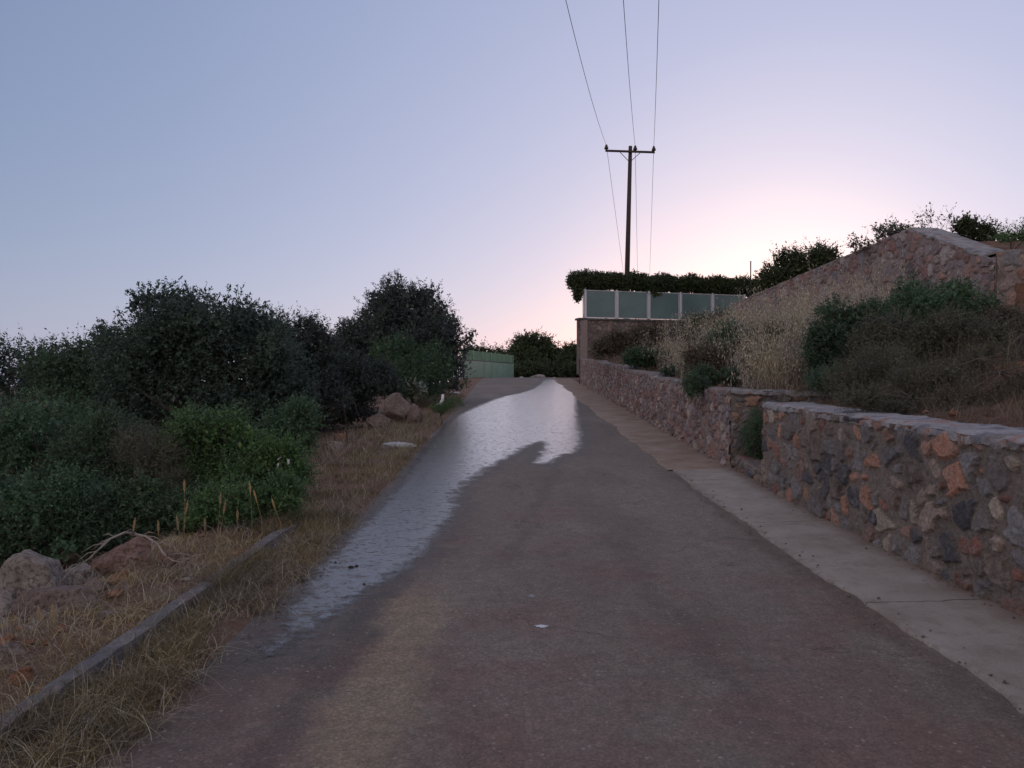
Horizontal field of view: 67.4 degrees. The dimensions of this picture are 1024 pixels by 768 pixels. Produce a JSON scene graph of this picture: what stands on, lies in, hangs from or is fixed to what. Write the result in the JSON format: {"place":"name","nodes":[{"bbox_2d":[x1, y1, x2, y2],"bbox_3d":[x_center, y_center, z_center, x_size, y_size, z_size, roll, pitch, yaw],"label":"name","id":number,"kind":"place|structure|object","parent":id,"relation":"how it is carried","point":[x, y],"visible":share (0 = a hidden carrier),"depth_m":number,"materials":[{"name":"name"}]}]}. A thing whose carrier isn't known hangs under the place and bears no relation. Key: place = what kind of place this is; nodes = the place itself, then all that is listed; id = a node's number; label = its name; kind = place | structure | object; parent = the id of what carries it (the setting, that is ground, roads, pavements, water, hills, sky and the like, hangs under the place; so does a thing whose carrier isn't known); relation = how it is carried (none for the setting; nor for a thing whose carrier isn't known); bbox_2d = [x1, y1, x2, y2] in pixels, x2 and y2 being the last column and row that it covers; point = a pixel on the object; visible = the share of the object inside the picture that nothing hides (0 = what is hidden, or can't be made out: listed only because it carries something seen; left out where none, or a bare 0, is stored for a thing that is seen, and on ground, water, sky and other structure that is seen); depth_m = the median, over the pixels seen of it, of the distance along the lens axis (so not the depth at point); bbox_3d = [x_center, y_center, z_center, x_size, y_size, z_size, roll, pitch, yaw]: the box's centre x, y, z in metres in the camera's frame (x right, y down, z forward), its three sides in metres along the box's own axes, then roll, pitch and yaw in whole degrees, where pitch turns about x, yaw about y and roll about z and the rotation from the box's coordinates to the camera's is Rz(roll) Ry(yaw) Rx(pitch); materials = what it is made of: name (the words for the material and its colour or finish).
{"place":"outdoors","nodes":[
{"label":"outdoors","id":0,"kind":"place"},
{"bbox_2d":[37,606,43,627],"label":"foxtail grass","id":1,"kind":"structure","parent":0,"point":[39,613],"depth_m":4.90,"materials":[{"name":"plant"}]},
{"bbox_2d":[183,479,185,550],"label":"foxtail grass","id":2,"kind":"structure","parent":0,"point":[184,484],"depth_m":6.90,"materials":[{"name":"plant"}]},
{"bbox_2d":[0,377,818,767],"bbox_3d":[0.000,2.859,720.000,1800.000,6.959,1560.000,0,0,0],"label":"ground","id":3,"kind":"structure","parent":0,"point":[236,623],"depth_m":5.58,"materials":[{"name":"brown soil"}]},
{"bbox_2d":[0,588,16,621],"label":"rock","id":4,"kind":"object","parent":3,"relation":"on","point":[7,595],"visible":0.25,"depth_m":5.89,"materials":[{"name":"grey stone"}]},
{"bbox_2d":[0,634,16,644],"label":"rock","id":5,"kind":"object","parent":3,"relation":"on","point":[10,637],"visible":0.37,"depth_m":4.57,"materials":[{"name":"stone"}]},
{"bbox_2d":[0,642,25,655],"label":"rock","id":6,"kind":"object","parent":3,"relation":"on","point":[13,646],"visible":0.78,"depth_m":4.47,"materials":[{"name":"grey stone"}]},
{"bbox_2d":[8,666,33,685],"bbox_3d":[-2.592,1.565,4.050,0.089,0.150,0.116,0,0,44],"label":"rock","id":7,"kind":"object","parent":3,"relation":"on","point":[28,670],"visible":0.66,"depth_m":4.02,"materials":[{"name":"brown stone"}]},
{"bbox_2d":[0,549,68,596],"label":"rock","id":8,"kind":"object","parent":3,"relation":"on","point":[26,570],"visible":0.41,"depth_m":6.04,"materials":[{"name":"grey stone"}]},
{"bbox_2d":[0,327,81,481],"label":"tree","id":9,"kind":"object","parent":3,"relation":"on","point":[9,380],"visible":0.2,"depth_m":18.63,"materials":[{"name":"green plant"}]},
{"bbox_2d":[50,604,56,635],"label":"foxtail grass","id":10,"kind":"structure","parent":3,"relation":"on","point":[52,613],"depth_m":4.80,"materials":[{"name":"plant"}]},
{"bbox_2d":[10,585,98,620],"bbox_3d":[-3.246,1.607,5.522,0.581,0.335,0.426,0,0,-10],"label":"rock","id":11,"kind":"object","parent":3,"relation":"on","point":[39,597],"visible":0.64,"depth_m":5.37,"materials":[{"name":"grey stone"}]},
{"bbox_2d":[0,380,115,509],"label":"shrub","id":12,"kind":"object","parent":3,"relation":"on","point":[35,433],"visible":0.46,"depth_m":10.31,"materials":[{"name":"green plant"}]},
{"bbox_2d":[0,455,136,566],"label":"shrub","id":13,"kind":"object","parent":3,"relation":"on","point":[42,529],"visible":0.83,"depth_m":7.83,"materials":[{"name":"green plant"}]},
{"bbox_2d":[65,562,100,584],"bbox_3d":[-3.699,1.687,6.598,0.340,0.270,0.243,0,0,-52],"label":"rock","id":14,"kind":"object","parent":3,"relation":"on","point":[84,568],"visible":0.38,"depth_m":6.51,"materials":[{"name":"grey stone"}]},
{"bbox_2d":[5,315,171,435],"bbox_3d":[-9.050,0.502,17.055,4.034,4.114,3.084,0,0,0],"label":"tree","id":15,"kind":"object","parent":3,"relation":"on","point":[49,374],"visible":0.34,"depth_m":16.58,"materials":[{"name":"green plant"}]},
{"bbox_2d":[83,579,109,593],"bbox_3d":[-3.202,1.574,5.875,0.230,0.154,0.219,0,0,-26],"label":"rock","id":16,"kind":"object","parent":3,"relation":"on","point":[96,584],"visible":0.45,"depth_m":5.84,"materials":[{"name":"grey stone"}]},
{"bbox_2d":[59,529,135,583],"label":"dead branch","id":17,"kind":"object","parent":3,"relation":"on","point":[106,541],"visible":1,"depth_m":6.03,"materials":[{"name":"brown wood"}]},
{"bbox_2d":[31,398,170,519],"bbox_3d":[-4.922,1.147,9.368,1.984,1.961,1.422,0,0,0],"label":"shrub","id":18,"kind":"object","parent":3,"relation":"on","point":[99,429],"visible":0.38,"depth_m":9.25,"materials":[{"name":"green plant"}]},
{"bbox_2d":[95,609,115,618],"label":"rock","id":19,"kind":"object","parent":3,"relation":"on","point":[110,612],"visible":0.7,"depth_m":5.17,"materials":[{"name":"stone"}]},
{"bbox_2d":[106,589,122,597],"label":"rock","id":20,"kind":"object","parent":3,"relation":"on","point":[113,593],"visible":0.86,"depth_m":5.56,"materials":[{"name":"stone"}]},
{"bbox_2d":[108,570,127,583],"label":"rock","id":21,"kind":"object","parent":3,"relation":"on","point":[119,574],"visible":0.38,"depth_m":6.07,"materials":[{"name":"stone"}]},
{"bbox_2d":[91,536,152,578],"bbox_3d":[-3.307,1.505,6.515,0.467,0.401,0.371,0,0,-28],"label":"rock","id":22,"kind":"object","parent":3,"relation":"on","point":[140,547],"visible":0.73,"depth_m":6.41,"materials":[{"name":"brown stone"}]},
{"bbox_2d":[64,464,214,564],"bbox_3d":[-3.861,1.416,8.142,1.667,1.158,1.140,0,0,0],"label":"shrub","id":23,"kind":"object","parent":3,"relation":"on","point":[142,495],"visible":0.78,"depth_m":7.90,"materials":[{"name":"green plant"}]},
{"bbox_2d":[100,409,202,537],"bbox_3d":[-4.037,1.162,8.718,1.269,1.759,1.052,0,0,0],"label":"dry shrub","id":24,"kind":"object","parent":3,"relation":"on","point":[132,449],"visible":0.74,"depth_m":8.63,"materials":[{"name":"brown plant"}]},
{"bbox_2d":[0,523,303,743],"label":"kerb","id":25,"kind":"structure","parent":3,"relation":"on","point":[101,655],"depth_m":4.34,"materials":[{"name":"concrete"}]},
{"bbox_2d":[157,521,159,567],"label":"foxtail grass","id":26,"kind":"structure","parent":3,"relation":"on","point":[158,524],"depth_m":6.40,"materials":[{"name":"plant"}]},
{"bbox_2d":[130,532,203,563],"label":"dead branch","id":27,"kind":"object","parent":3,"relation":"on","point":[152,541],"visible":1,"depth_m":6.04,"materials":[{"name":"brown wood"}]},
{"bbox_2d":[160,550,177,567],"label":"rock","id":28,"kind":"object","parent":3,"relation":"on","point":[164,559],"visible":0.59,"depth_m":6.45,"materials":[{"name":"stone"}]},
{"bbox_2d":[176,515,182,569],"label":"foxtail grass","id":29,"kind":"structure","parent":3,"relation":"on","point":[177,524],"depth_m":6.10,"materials":[{"name":"plant"}]},
{"bbox_2d":[66,276,323,464],"bbox_3d":[-5.904,-0.048,15.024,4.611,4.058,3.603,0,0,0],"label":"tree","id":30,"kind":"object","parent":3,"relation":"on","point":[176,347],"visible":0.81,"depth_m":14.05,"materials":[{"name":"green plant"}]},
{"bbox_2d":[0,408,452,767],"bbox_3d":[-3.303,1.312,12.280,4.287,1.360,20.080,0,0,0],"label":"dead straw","id":31,"kind":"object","parent":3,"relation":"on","point":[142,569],"visible":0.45,"depth_m":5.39,"materials":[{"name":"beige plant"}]},
{"bbox_2d":[138,397,323,498],"bbox_3d":[-3.372,0.955,9.173,2.119,1.649,1.434,0,0,0],"label":"shrub","id":32,"kind":"object","parent":3,"relation":"on","point":[211,436],"visible":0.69,"depth_m":9.03,"materials":[{"name":"green plant"}]},
{"bbox_2d":[0,378,470,767],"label":"dry grass","id":33,"kind":"structure","parent":3,"relation":"on","point":[236,574],"depth_m":4.43,"materials":[{"name":"plant"}]},
{"bbox_2d":[236,508,238,550],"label":"foxtail grass","id":34,"kind":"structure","parent":3,"relation":"on","point":[237,527],"depth_m":6.80,"materials":[{"name":"plant"}]},
{"bbox_2d":[166,464,321,534],"bbox_3d":[-2.726,1.279,7.911,1.586,0.950,0.962,0,0,0],"label":"shrub","id":35,"kind":"object","parent":3,"relation":"on","point":[281,490],"visible":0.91,"depth_m":7.80,"materials":[{"name":"green plant"}]},
{"bbox_2d":[218,388,336,465],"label":"shrub","id":36,"kind":"object","parent":3,"relation":"on","point":[297,418],"visible":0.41,"depth_m":12.40,"materials":[{"name":"green plant"}]},
{"bbox_2d":[261,301,357,432],"bbox_3d":[-5.516,-0.231,20.046,3.126,3.894,2.163,0,0,0],"label":"tree","id":37,"kind":"object","parent":3,"relation":"on","point":[317,338],"visible":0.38,"depth_m":19.77,"materials":[{"name":"green plant"}]},
{"bbox_2d":[325,441,343,451],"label":"rock","id":38,"kind":"object","parent":3,"relation":"on","point":[335,444],"visible":0.63,"depth_m":14.53,"materials":[{"name":"stone"}]},
{"bbox_2d":[310,398,358,445],"bbox_3d":[-3.583,0.815,16.006,0.537,1.063,4.014,0,0,0],"label":"wire fence","id":39,"kind":"object","parent":3,"relation":"on","point":[345,420],"visible":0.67,"depth_m":15.53,"materials":[{"name":"grey metal"}]},
{"bbox_2d":[333,433,345,444],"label":"rock","id":40,"kind":"object","parent":3,"relation":"on","point":[338,435],"visible":0.34,"depth_m":15.83,"materials":[{"name":"stone"}]},
{"bbox_2d":[309,345,412,431],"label":"shrub","id":41,"kind":"object","parent":3,"relation":"on","point":[369,376],"visible":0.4,"depth_m":21.31,"materials":[{"name":"green plant"}]},
{"bbox_2d":[365,413,390,430],"bbox_3d":[-3.146,0.933,17.997,0.641,0.502,0.419,0,0,12],"label":"rock","id":42,"kind":"object","parent":3,"relation":"on","point":[379,420],"visible":0.8,"depth_m":17.88,"materials":[{"name":"brown stone"}]},
{"bbox_2d":[384,393,410,422],"bbox_3d":[-2.866,0.649,19.508,0.764,0.868,0.663,0,0,-2],"label":"rock","id":43,"kind":"object","parent":3,"relation":"on","point":[397,406],"visible":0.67,"depth_m":19.31,"materials":[{"name":"brown stone"}]},
{"bbox_2d":[380,442,416,447],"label":"white slab","id":44,"kind":"structure","parent":3,"relation":"on","point":[396,443],"depth_m":14.51,"materials":[{"name":"stone"}]},
{"bbox_2d":[331,269,478,400],"bbox_3d":[-3.790,-1.402,25.986,5.330,4.985,4.311,0,0,0],"label":"olive tree","id":45,"kind":"object","parent":3,"relation":"on","point":[418,312],"visible":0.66,"depth_m":25.36,"materials":[{"name":"green plant"}]},
{"bbox_2d":[359,326,461,405],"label":"broom shrub","id":46,"kind":"object","parent":3,"relation":"on","point":[419,367],"visible":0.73,"depth_m":23.71,"materials":[{"name":"green plant"}]},
{"bbox_2d":[407,403,422,423],"bbox_3d":[-2.409,0.779,19.002,0.411,0.603,0.358,0,0,12],"label":"rock","id":47,"kind":"object","parent":3,"relation":"on","point":[415,414],"visible":0.82,"depth_m":18.88,"materials":[{"name":"brown stone"}]},
{"bbox_2d":[405,377,427,406],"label":"shrub","id":48,"kind":"object","parent":3,"relation":"on","point":[419,386],"visible":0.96,"depth_m":20.47,"materials":[{"name":"green plant"}]},
{"bbox_2d":[429,394,468,422],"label":"shrub","id":49,"kind":"object","parent":3,"relation":"on","point":[446,406],"visible":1,"depth_m":18.88,"materials":[{"name":"green plant"}]},
{"bbox_2d":[454,336,507,362],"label":"tree","id":50,"kind":"object","parent":3,"relation":"on","point":[486,349],"visible":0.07,"depth_m":79.55,"materials":[{"name":"green plant"}]},
{"bbox_2d":[462,350,513,377],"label":"garden fence","id":51,"kind":"object","parent":3,"relation":"on","point":[489,367],"visible":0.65,"depth_m":53.72,"materials":[{"name":"metal"}]},
{"bbox_2d":[3,352,1023,705],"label":"rubble","id":52,"kind":"object","parent":3,"relation":"on","point":[41,686],"visible":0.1,"depth_m":5.46,"materials":[{"name":"stone"}]},
{"bbox_2d":[494,327,562,365],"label":"tree","id":53,"kind":"object","parent":3,"relation":"on","point":[532,346],"visible":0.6,"depth_m":70.90,"materials":[{"name":"green plant"}]},
{"bbox_2d":[529,374,545,377],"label":"rock","id":54,"kind":"object","parent":3,"relation":"on","point":[539,376],"visible":0.51,"depth_m":55.55,"materials":[{"name":"stone"}]},
{"bbox_2d":[509,358,578,377],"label":"shrub","id":55,"kind":"object","parent":3,"relation":"on","point":[529,368],"visible":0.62,"depth_m":63.32,"materials":[{"name":"green plant"}]},
{"bbox_2d":[550,339,576,364],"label":"tree","id":56,"kind":"object","parent":3,"relation":"on","point":[569,351],"visible":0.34,"depth_m":65.50,"materials":[{"name":"green plant"}]},
{"bbox_2d":[575,318,681,383],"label":"terrace wall","id":57,"kind":"structure","parent":3,"relation":"on","point":[588,329],"depth_m":38.51,"materials":[{"name":"stone"}]},
{"bbox_2d":[583,289,745,319],"bbox_3d":[7.980,-4.030,39.601,9.199,1.460,0.132,0,0,-15],"label":"panel fence","id":58,"kind":"object","parent":57,"relation":"on","point":[616,304],"visible":0.71,"depth_m":39.29,"materials":[{"name":"green painted metal"},{"name":"metal"}]},
{"bbox_2d":[580,358,832,467],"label":"stone wall","id":59,"kind":"structure","parent":3,"relation":"on","point":[711,422],"depth_m":15.03,"materials":[{"name":"stone"}]},
{"bbox_2d":[676,359,763,403],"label":"trailing plant","id":60,"kind":"object","parent":59,"relation":"on","point":[699,380],"visible":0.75,"depth_m":14.23,"materials":[{"name":"green plant"}]},
{"bbox_2d":[731,455,762,484],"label":"stone sill","id":61,"kind":"structure","parent":3,"relation":"on","point":[750,467],"depth_m":11.36,"materials":[{"name":"grey stone"}]},
{"bbox_2d":[738,405,762,459],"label":"shrub","id":62,"kind":"object","parent":3,"relation":"on","point":[751,430],"visible":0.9,"depth_m":11.52,"materials":[{"name":"green plant"}]},
{"bbox_2d":[761,402,1023,616],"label":"stone wall","id":63,"kind":"structure","parent":3,"relation":"on","point":[941,497],"depth_m":6.49,"materials":[{"name":"stone"}]},
{"bbox_2d":[0,0,1023,385],"label":"sky","id":64,"kind":"structure","parent":0,"point":[308,153],"materials":[{"name":"blue"}]},
{"bbox_2d":[26,377,1023,767],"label":"road","id":65,"kind":"structure","parent":0,"point":[687,629],"depth_m":4.41,"materials":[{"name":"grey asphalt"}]},
{"bbox_2d":[256,379,583,655],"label":"water","id":66,"kind":"structure","parent":65,"relation":"on","point":[412,515],"depth_m":10.51,"materials":[{"name":"grey liquid"}]},
{"bbox_2d":[554,378,729,469],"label":"sidewalk","id":67,"kind":"structure","parent":65,"relation":"on","point":[643,435],"depth_m":16.50,"materials":[{"name":"grey concrete"}]},
{"bbox_2d":[673,468,1023,714],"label":"concrete strip","id":68,"kind":"object","parent":65,"relation":"on","point":[990,639],"visible":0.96,"depth_m":5.93,"materials":[{"name":"grey concrete"}]},
{"bbox_2d":[648,423,989,598],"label":"wall foot weeds","id":69,"kind":"object","parent":68,"relation":"on","point":[872,542],"depth_m":6.59,"materials":[{"name":"plant"}]},
{"bbox_2d":[590,240,1023,427],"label":"bank","id":70,"kind":"structure","parent":0,"point":[1019,289],"depth_m":8.04,"materials":[{"name":"brown plant"}]},
{"bbox_2d":[604,144,655,273],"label":"utility pole","id":71,"kind":"object","parent":70,"relation":"on","point":[629,151],"visible":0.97,"depth_m":41.89,"materials":[{"name":"brown wood"}]},
{"bbox_2d":[566,1,622,266],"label":"power line","id":72,"kind":"object","parent":71,"relation":"attached to","point":[593,106],"visible":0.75,"depth_m":30.93,"materials":[{"name":"metal"}]},
{"bbox_2d":[623,0,637,270],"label":"power line","id":73,"kind":"object","parent":71,"relation":"attached to","point":[631,109],"visible":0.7,"depth_m":32.16,"materials":[{"name":"metal"}]},
{"bbox_2d":[650,1,658,252],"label":"power line","id":74,"kind":"object","parent":71,"relation":"attached to","point":[655,103],"visible":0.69,"depth_m":29.19,"materials":[{"name":"metal"}]},
{"bbox_2d":[589,317,677,367],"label":"dry shrub","id":75,"kind":"object","parent":70,"relation":"on","point":[615,341],"visible":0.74,"depth_m":26.71,"materials":[{"name":"brown plant"}]},
{"bbox_2d":[620,343,672,370],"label":"shrub","id":76,"kind":"object","parent":70,"relation":"on","point":[635,357],"visible":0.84,"depth_m":22.80,"materials":[{"name":"green plant"}]},
{"bbox_2d":[564,268,759,316],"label":"hedge","id":77,"kind":"object","parent":70,"relation":"on","point":[578,282],"visible":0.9,"depth_m":39.51,"materials":[{"name":"green plant"}]},
{"bbox_2d":[658,362,693,377],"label":"shrub","id":78,"kind":"object","parent":70,"relation":"on","point":[666,371],"visible":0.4,"depth_m":18.52,"materials":[{"name":"green plant"}]},
{"bbox_2d":[659,304,739,345],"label":"dry shrub","id":79,"kind":"object","parent":70,"relation":"on","point":[699,316],"visible":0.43,"depth_m":21.81,"materials":[{"name":"brown plant"}]},
{"bbox_2d":[675,327,766,372],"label":"dry shrub","id":80,"kind":"object","parent":70,"relation":"on","point":[691,353],"visible":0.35,"depth_m":15.85,"materials":[{"name":"brown plant"}]},
{"bbox_2d":[695,315,759,359],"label":"shrub","id":81,"kind":"object","parent":70,"relation":"on","point":[730,337],"visible":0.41,"depth_m":16.91,"materials":[{"name":"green plant"}]},
{"bbox_2d":[741,313,808,374],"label":"shrub","id":82,"kind":"object","parent":70,"relation":"on","point":[773,329],"visible":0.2,"depth_m":14.51,"materials":[{"name":"grey plant"}]},
{"bbox_2d":[748,237,846,291],"bbox_3d":[13.088,-4.855,35.193,4.585,3.826,3.080,0,0,0],"label":"tree","id":83,"kind":"object","parent":70,"relation":"on","point":[792,264],"visible":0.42,"depth_m":34.52,"materials":[{"name":"green plant"}]},
{"bbox_2d":[626,245,971,389],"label":"tall grass","id":84,"kind":"structure","parent":70,"relation":"on","point":[773,367],"depth_m":14.46,"materials":[{"name":"plant"}]},
{"bbox_2d":[796,360,893,401],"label":"shrub","id":85,"kind":"object","parent":70,"relation":"on","point":[812,379],"visible":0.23,"depth_m":10.17,"materials":[{"name":"green plant"}]},
{"bbox_2d":[796,292,899,397],"bbox_3d":[5.256,-0.582,11.748,1.826,1.702,1.453,0,0,0],"label":"shrub","id":86,"kind":"object","parent":70,"relation":"on","point":[824,338],"visible":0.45,"depth_m":11.65,"materials":[{"name":"green plant"}]},
{"bbox_2d":[734,227,1002,327],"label":"retaining wall","id":87,"kind":"structure","parent":70,"relation":"on","point":[923,249],"depth_m":17.62,"materials":[{"name":"stone"}]},
{"bbox_2d":[843,216,914,254],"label":"shrub","id":88,"kind":"object","parent":70,"relation":"on","point":[888,231],"visible":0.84,"depth_m":19.42,"materials":[{"name":"green plant"}]},
{"bbox_2d":[807,330,963,400],"bbox_3d":[4.761,0.023,9.628,2.038,1.370,1.316,0,0,0],"label":"dry shrub","id":89,"kind":"object","parent":70,"relation":"on","point":[861,372],"visible":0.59,"depth_m":9.51,"materials":[{"name":"brown plant"}]},
{"bbox_2d":[815,369,956,414],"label":"dry shrub","id":90,"kind":"object","parent":70,"relation":"on","point":[877,400],"visible":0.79,"depth_m":8.12,"materials":[{"name":"brown plant"}]},
{"bbox_2d":[763,322,1023,426],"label":"dead weeds","id":91,"kind":"object","parent":70,"relation":"on","point":[1003,399],"visible":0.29,"depth_m":8.38,"materials":[{"name":"brown plant"}]},
{"bbox_2d":[833,297,1014,381],"bbox_3d":[5.626,-0.303,10.410,2.417,1.780,1.617,0,0,0],"label":"dry shrub","id":92,"kind":"object","parent":70,"relation":"on","point":[937,329],"visible":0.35,"depth_m":10.21,"materials":[{"name":"grey plant"}]},
{"bbox_2d":[859,353,999,406],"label":"dry shrub","id":93,"kind":"object","parent":70,"relation":"on","point":[902,381],"visible":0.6,"depth_m":8.63,"materials":[{"name":"brown plant"}]},
{"bbox_2d":[906,202,965,230],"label":"shrub","id":94,"kind":"object","parent":70,"relation":"on","point":[930,221],"visible":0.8,"depth_m":17.97,"materials":[{"name":"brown plant"}]},
{"bbox_2d":[880,270,1013,337],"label":"shrub","id":95,"kind":"object","parent":70,"relation":"on","point":[910,294],"visible":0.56,"depth_m":12.56,"materials":[{"name":"green plant"}]},
{"bbox_2d":[907,328,1023,393],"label":"dry shrub","id":96,"kind":"object","parent":70,"relation":"on","point":[969,362],"visible":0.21,"depth_m":8.93,"materials":[{"name":"brown plant"}]},
{"bbox_2d":[914,360,1023,413],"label":"dry shrub","id":97,"kind":"object","parent":70,"relation":"on","point":[945,396],"visible":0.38,"depth_m":7.92,"materials":[{"name":"brown plant"}]},
{"bbox_2d":[925,299,1023,364],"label":"dry shrub","id":98,"kind":"object","parent":70,"relation":"on","point":[991,327],"visible":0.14,"depth_m":9.89,"materials":[{"name":"brown plant"}]},
{"bbox_2d":[948,210,1005,241],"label":"shrub","id":99,"kind":"object","parent":70,"relation":"on","point":[965,226],"visible":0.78,"depth_m":17.37,"materials":[{"name":"green plant"}]},
{"bbox_2d":[961,298,1023,339],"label":"dry shrub","id":100,"kind":"object","parent":70,"relation":"on","point":[1013,311],"visible":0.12,"depth_m":11.41,"materials":[{"name":"brown plant"}]},
{"bbox_2d":[964,330,1023,362],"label":"shrub","id":101,"kind":"object","parent":70,"relation":"on","point":[990,351],"visible":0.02,"depth_m":9.31,"materials":[{"name":"brown plant"}]},
{"bbox_2d":[980,249,1023,308],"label":"retaining wall","id":102,"kind":"structure","parent":70,"relation":"on","point":[1009,269],"depth_m":14.25,"materials":[{"name":"brown stone"}]},
{"bbox_2d":[983,217,1023,249],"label":"shrub","id":103,"kind":"object","parent":70,"relation":"on","point":[1001,237],"visible":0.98,"depth_m":15.49,"materials":[{"name":"green plant"}]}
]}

